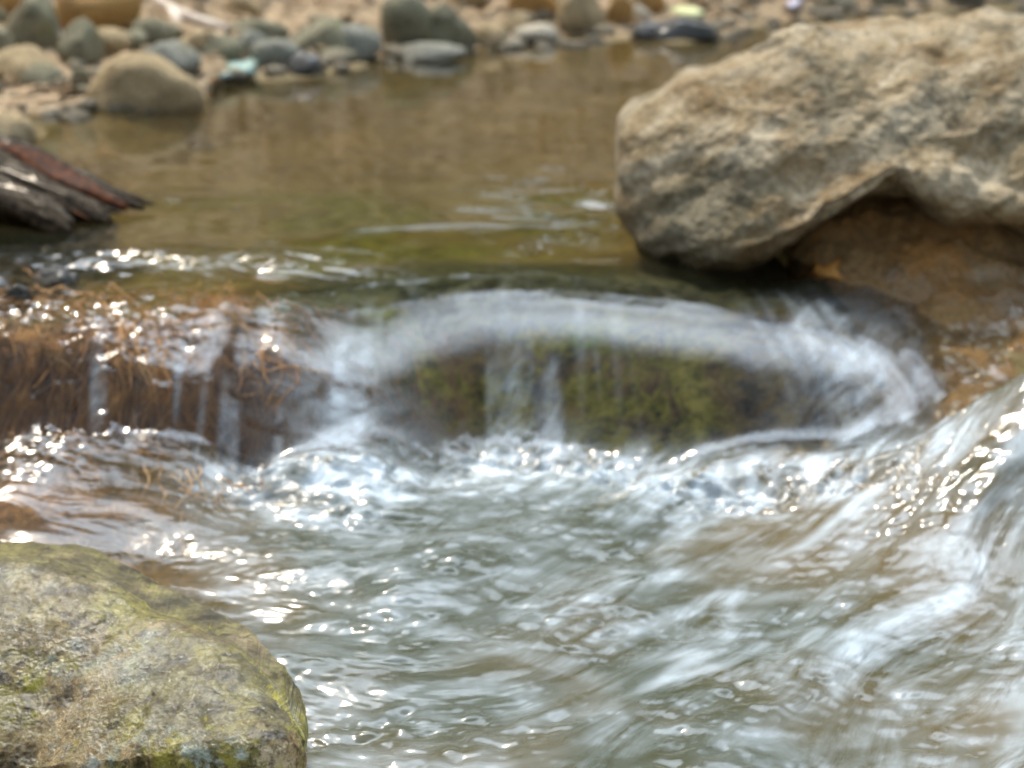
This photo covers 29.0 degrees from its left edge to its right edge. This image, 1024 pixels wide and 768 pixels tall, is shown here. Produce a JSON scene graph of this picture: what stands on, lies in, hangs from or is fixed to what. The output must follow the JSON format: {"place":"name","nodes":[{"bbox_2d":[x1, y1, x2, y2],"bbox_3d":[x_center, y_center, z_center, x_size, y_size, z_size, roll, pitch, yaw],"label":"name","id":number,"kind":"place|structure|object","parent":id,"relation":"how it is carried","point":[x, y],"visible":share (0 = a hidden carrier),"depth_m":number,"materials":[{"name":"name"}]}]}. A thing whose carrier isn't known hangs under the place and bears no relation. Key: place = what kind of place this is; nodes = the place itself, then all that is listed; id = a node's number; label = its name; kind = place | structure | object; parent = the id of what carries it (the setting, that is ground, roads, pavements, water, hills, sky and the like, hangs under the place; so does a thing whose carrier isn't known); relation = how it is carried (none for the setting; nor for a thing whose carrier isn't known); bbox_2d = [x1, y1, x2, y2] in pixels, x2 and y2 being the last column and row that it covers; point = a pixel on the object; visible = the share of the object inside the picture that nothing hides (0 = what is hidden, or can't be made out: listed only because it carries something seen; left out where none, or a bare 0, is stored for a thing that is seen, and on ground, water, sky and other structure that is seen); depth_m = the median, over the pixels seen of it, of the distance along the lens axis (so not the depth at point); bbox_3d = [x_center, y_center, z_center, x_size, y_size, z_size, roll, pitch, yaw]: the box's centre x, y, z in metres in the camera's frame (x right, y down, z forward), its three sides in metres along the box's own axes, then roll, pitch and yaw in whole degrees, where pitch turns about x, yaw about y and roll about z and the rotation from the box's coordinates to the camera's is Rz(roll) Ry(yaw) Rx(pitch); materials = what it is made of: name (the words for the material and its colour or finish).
{"place":"outdoors","nodes":[
{"label":"outdoors","id":0,"kind":"place"},
{"bbox_2d":[0,8,1023,767],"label":"water","id":1,"kind":"structure","parent":0,"point":[818,610],"depth_m":2.44,"materials":[{"name":"grey liquid"}]},
{"bbox_2d":[0,111,36,144],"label":"stone","id":2,"kind":"object","parent":1,"relation":"on","point":[18,126],"visible":0.59,"depth_m":4.25,"materials":[{"name":"beige stone"}]},
{"bbox_2d":[0,541,308,767],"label":"rounded boulder","id":3,"kind":"object","parent":1,"relation":"in","point":[106,661],"visible":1,"depth_m":2.03,"materials":[{"name":"stone"}]},
{"bbox_2d":[209,73,220,83],"bbox_3d":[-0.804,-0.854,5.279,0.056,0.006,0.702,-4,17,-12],"label":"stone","id":4,"kind":"object","parent":1,"relation":"on","point":[213,80],"visible":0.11,"depth_m":5.00,"materials":[{"name":"brown stone"}]},
{"bbox_2d":[0,268,519,568],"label":"root hairs","id":5,"kind":"object","parent":1,"relation":"on","point":[261,349],"visible":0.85,"depth_m":2.92},
{"bbox_2d":[398,42,466,66],"bbox_3d":[-0.227,-0.920,5.551,0.206,0.073,0.175,0,17,0],"label":"stone","id":6,"kind":"object","parent":1,"relation":"on","point":[430,54],"visible":0.97,"depth_m":5.49,"materials":[{"name":"grey stone"}]},
{"bbox_2d":[509,36,522,41],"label":"stone","id":7,"kind":"object","parent":1,"relation":"on","point":[514,38],"visible":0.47,"depth_m":5.78,"materials":[{"name":"grey stone"}]},
{"bbox_2d":[507,0,557,17],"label":"boulder","id":8,"kind":"object","parent":1,"relation":"on","point":[532,6],"visible":0.46,"depth_m":6.18,"materials":[{"name":"stone"}]},
{"bbox_2d":[513,23,558,45],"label":"stone","id":9,"kind":"object","parent":1,"relation":"on","point":[536,32],"visible":0.72,"depth_m":5.86,"materials":[{"name":"grey stone"}]},
{"bbox_2d":[400,276,887,472],"bbox_3d":[0.190,0.075,3.087,0.900,0.390,0.460,0,17,0],"label":"mossy boulder","id":10,"kind":"object","parent":1,"relation":"on","point":[649,379],"visible":0.38,"depth_m":3.04,"materials":[{"name":"stone"}]},
{"bbox_2d":[799,256,844,280],"bbox_3d":[0.514,-0.186,3.269,0.092,0.049,0.044,9,19,27],"label":"leaf","id":11,"kind":"object","parent":1,"relation":"on","point":[820,272],"visible":0.97,"depth_m":3.26,"materials":[{"name":"brown plant"}]},
{"bbox_2d":[774,195,1023,446],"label":"ledge rock","id":12,"kind":"object","parent":1,"relation":"in","point":[933,306],"visible":0.13,"depth_m":3.22,"materials":[{"name":"brown stone"}]},
{"bbox_2d":[614,7,1023,276],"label":"boulder","id":13,"kind":"object","parent":12,"relation":"on","point":[773,144],"visible":1,"depth_m":3.27,"materials":[{"name":"beige stone"}]},
{"bbox_2d":[0,0,1023,588],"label":"ground","id":14,"kind":"structure","parent":0,"point":[416,184],"depth_m":3.81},
{"bbox_2d":[0,8,8,25],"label":"stone","id":15,"kind":"object","parent":14,"relation":"on","point":[4,16],"visible":0.77,"depth_m":5.35,"materials":[{"name":"grey stone"}]},
{"bbox_2d":[0,275,9,309],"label":"stone","id":16,"kind":"object","parent":14,"relation":"on","point":[4,283],"visible":0.47,"depth_m":3.05,"materials":[{"name":"grey stone"}]},
{"bbox_2d":[0,28,15,50],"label":"stone","id":17,"kind":"object","parent":14,"relation":"on","point":[7,40],"visible":0.55,"depth_m":5.12,"materials":[{"name":"grey stone"}]},
{"bbox_2d":[0,0,20,13],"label":"boulder","id":18,"kind":"object","parent":14,"relation":"on","point":[6,5],"visible":0.48,"depth_m":5.47,"materials":[{"name":"stone"}]},
{"bbox_2d":[3,284,35,314],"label":"stone","id":19,"kind":"object","parent":14,"relation":"on","point":[18,292],"visible":0.88,"depth_m":3.01,"materials":[{"name":"grey stone"}]},
{"bbox_2d":[0,44,55,81],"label":"stone","id":20,"kind":"object","parent":14,"relation":"on","point":[16,62],"visible":0.58,"depth_m":4.92,"materials":[{"name":"beige stone"}]},
{"bbox_2d":[6,0,60,52],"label":"boulder","id":21,"kind":"object","parent":14,"relation":"on","point":[33,22],"visible":0.62,"depth_m":5.16,"materials":[{"name":"grey stone"}]},
{"bbox_2d":[19,62,64,89],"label":"stone","id":22,"kind":"object","parent":14,"relation":"on","point":[39,73],"visible":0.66,"depth_m":4.86,"materials":[{"name":"grey stone"}]},
{"bbox_2d":[27,266,79,301],"bbox_3d":[-0.721,-0.155,3.115,0.082,0.057,0.066,0,17,0],"label":"stone","id":23,"kind":"object","parent":14,"relation":"on","point":[52,277],"visible":0.84,"depth_m":3.10,"materials":[{"name":"grey stone"}]},
{"bbox_2d":[59,29,62,40],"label":"stone","id":24,"kind":"object","parent":14,"relation":"on","point":[60,34],"visible":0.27,"depth_m":5.21,"materials":[{"name":"grey stone"}]},
{"bbox_2d":[0,135,154,254],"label":"driftwood","id":25,"kind":"object","parent":14,"relation":"on","point":[49,202],"visible":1,"depth_m":3.58,"materials":[{"name":"brown wood"}]},
{"bbox_2d":[55,17,103,65],"bbox_3d":[-1.111,-0.854,5.082,0.117,0.171,0.102,0,17,0],"label":"stone","id":26,"kind":"object","parent":14,"relation":"on","point":[81,39],"visible":0.78,"depth_m":5.05,"materials":[{"name":"grey stone"}]},
{"bbox_2d":[55,0,143,30],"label":"boulder","id":27,"kind":"object","parent":14,"relation":"on","point":[120,14],"visible":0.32,"depth_m":5.35,"materials":[{"name":"stone"}]},
{"bbox_2d":[97,27,132,55],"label":"stone","id":28,"kind":"object","parent":14,"relation":"on","point":[116,41],"visible":0.48,"depth_m":5.17,"materials":[{"name":"beige stone"}]},
{"bbox_2d":[127,29,146,49],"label":"stone","id":29,"kind":"object","parent":14,"relation":"on","point":[138,37],"visible":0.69,"depth_m":5.23,"materials":[{"name":"grey stone"}]},
{"bbox_2d":[85,51,203,121],"bbox_3d":[-0.879,-0.699,4.751,0.287,0.195,0.244,0,17,0],"label":"boulder","id":30,"kind":"object","parent":14,"relation":"on","point":[143,82],"visible":0.76,"depth_m":4.65,"materials":[{"name":"beige stone"}]},
{"bbox_2d":[131,17,183,44],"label":"stone","id":31,"kind":"object","parent":14,"relation":"on","point":[156,30],"visible":0.52,"depth_m":5.30,"materials":[{"name":"grey stone"}]},
{"bbox_2d":[141,39,201,74],"bbox_3d":[-0.871,-0.802,5.008,0.168,0.132,0.143,0,17,0],"label":"stone","id":32,"kind":"object","parent":14,"relation":"on","point":[184,57],"visible":0.47,"depth_m":4.97,"materials":[{"name":"grey stone"}]},
{"bbox_2d":[153,0,230,33],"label":"twig","id":33,"kind":"object","parent":14,"relation":"on","point":[173,11],"visible":0.76,"depth_m":5.55,"materials":[{"name":"beige wood"}]},
{"bbox_2d":[180,29,216,48],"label":"stone","id":34,"kind":"object","parent":14,"relation":"on","point":[198,38],"visible":0.52,"depth_m":5.27,"materials":[{"name":"beige stone"}]},
{"bbox_2d":[195,34,245,60],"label":"stone","id":35,"kind":"object","parent":14,"relation":"on","point":[228,47],"visible":0.73,"depth_m":5.27,"materials":[{"name":"grey stone"}]},
{"bbox_2d":[215,58,261,78],"bbox_3d":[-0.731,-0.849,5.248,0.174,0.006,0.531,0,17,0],"label":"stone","id":36,"kind":"object","parent":14,"relation":"on","point":[248,65],"visible":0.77,"depth_m":5.21,"materials":[{"name":"stone"}]},
{"bbox_2d":[223,0,259,17],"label":"stone","id":37,"kind":"object","parent":14,"relation":"on","point":[251,8],"visible":0.59,"depth_m":5.77,"materials":[{"name":"beige stone"}]},
{"bbox_2d":[237,30,266,56],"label":"stone","id":38,"kind":"object","parent":14,"relation":"on","point":[247,38],"visible":0.39,"depth_m":5.42,"materials":[{"name":"grey stone"}]},
{"bbox_2d":[229,18,289,38],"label":"stone","id":39,"kind":"object","parent":14,"relation":"on","point":[267,29],"visible":0.49,"depth_m":5.51,"materials":[{"name":"grey stone"}]},
{"bbox_2d":[250,38,300,66],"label":"stone","id":40,"kind":"object","parent":14,"relation":"on","point":[277,52],"visible":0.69,"depth_m":5.26,"materials":[{"name":"grey stone"}]},
{"bbox_2d":[288,52,321,75],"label":"stone","id":41,"kind":"object","parent":14,"relation":"on","point":[305,63],"visible":0.84,"depth_m":5.20,"materials":[{"name":"grey stone"}]},
{"bbox_2d":[292,16,348,53],"bbox_3d":[-0.532,-0.956,5.529,0.199,0.138,0.169,0,17,0],"label":"boulder","id":42,"kind":"object","parent":14,"relation":"on","point":[327,31],"visible":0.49,"depth_m":5.46,"materials":[{"name":"grey stone"}]},
{"bbox_2d":[319,48,357,62],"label":"stone","id":43,"kind":"object","parent":14,"relation":"on","point":[352,55],"visible":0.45,"depth_m":5.40,"materials":[{"name":"beige stone"}]},
{"bbox_2d":[341,24,381,61],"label":"stone","id":44,"kind":"object","parent":14,"relation":"on","point":[364,42],"visible":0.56,"depth_m":5.48,"materials":[{"name":"grey stone"}]},
{"bbox_2d":[380,0,431,45],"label":"boulder","id":45,"kind":"object","parent":14,"relation":"on","point":[403,22],"visible":0.6,"depth_m":5.61,"materials":[{"name":"grey stone"}]},
{"bbox_2d":[0,0,874,100],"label":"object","id":46,"kind":"object","parent":14,"relation":"on","point":[322,5],"visible":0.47,"depth_m":5.77,"materials":[{"name":"stone"}]},
{"bbox_2d":[69,67,90,86],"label":"stone","id":47,"kind":"object","parent":46,"relation":"on","point":[79,76],"visible":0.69,"depth_m":4.84,"materials":[{"name":"grey stone"}]},
{"bbox_2d":[430,2,477,52],"bbox_3d":[-0.175,-0.997,5.697,0.153,0.202,0.130,0,17,0],"label":"boulder","id":48,"kind":"object","parent":14,"relation":"on","point":[450,24],"visible":0.56,"depth_m":5.64,"materials":[{"name":"grey stone"}]},
{"bbox_2d":[445,0,488,6],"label":"stone","id":49,"kind":"object","parent":14,"relation":"on","point":[472,3],"visible":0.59,"depth_m":6.19,"materials":[{"name":"beige stone"}]},
{"bbox_2d":[475,23,510,51],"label":"stone","id":50,"kind":"object","parent":14,"relation":"on","point":[492,36],"visible":0.7,"depth_m":5.77,"materials":[{"name":"beige stone"}]},
{"bbox_2d":[501,12,529,32],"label":"stone","id":51,"kind":"object","parent":14,"relation":"on","point":[511,23],"visible":0.68,"depth_m":5.96,"materials":[{"name":"beige stone"}]},
{"bbox_2d":[556,0,606,33],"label":"boulder","id":52,"kind":"object","parent":14,"relation":"on","point":[573,16],"visible":0.62,"depth_m":6.04,"materials":[{"name":"beige stone"}]},
{"bbox_2d":[607,0,633,24],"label":"stone","id":53,"kind":"object","parent":14,"relation":"on","point":[619,12],"visible":0.82,"depth_m":6.09,"materials":[{"name":"brown stone"}]},
{"bbox_2d":[633,6,651,21],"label":"stone","id":54,"kind":"object","parent":14,"relation":"on","point":[640,12],"visible":0.51,"depth_m":6.21,"materials":[{"name":"grey stone"}]},
{"bbox_2d":[630,21,664,40],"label":"stone","id":55,"kind":"object","parent":14,"relation":"on","point":[644,30],"visible":0.68,"depth_m":5.93,"materials":[{"name":"grey stone"}]},
{"bbox_2d":[632,0,665,13],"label":"stone","id":56,"kind":"object","parent":14,"relation":"on","point":[653,6],"visible":0.58,"depth_m":6.34,"materials":[{"name":"brown stone"}]},
{"bbox_2d":[652,16,715,40],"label":"stone","id":57,"kind":"object","parent":14,"relation":"on","point":[687,28],"visible":0.77,"depth_m":5.91,"materials":[{"name":"grey stone"}]},
{"bbox_2d":[668,6,706,16],"bbox_3d":[0.533,-1.145,6.059,0.108,0.006,0.304,-2,17,-8],"label":"leaf","id":58,"kind":"object","parent":57,"relation":"on","point":[689,11],"visible":1,"depth_m":6.02,"materials":[{"name":"yellow plant"}]},
{"bbox_2d":[786,0,802,8],"bbox_3d":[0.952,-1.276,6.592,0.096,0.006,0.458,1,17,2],"label":"leaf","id":59,"kind":"object","parent":14,"relation":"on","point":[791,4],"visible":1,"depth_m":6.51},
{"bbox_2d":[816,0,855,5],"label":"stone","id":60,"kind":"object","parent":14,"relation":"on","point":[845,2],"visible":0.38,"depth_m":6.72,"materials":[{"name":"grey stone"}]},
{"bbox_2d":[871,0,907,6],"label":"stone","id":61,"kind":"object","parent":14,"relation":"on","point":[889,3],"visible":0.51,"depth_m":6.76,"materials":[{"name":"grey stone"}]},
{"bbox_2d":[947,0,984,4],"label":"stone","id":62,"kind":"object","parent":14,"relation":"on","point":[971,2],"visible":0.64,"depth_m":6.78,"materials":[{"name":"grey stone"}]},
{"bbox_2d":[0,0,1023,129],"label":"gravel","id":63,"kind":"structure","parent":0,"point":[80,111],"depth_m":5.76,"materials":[{"name":"grey gravel"}]}
]}

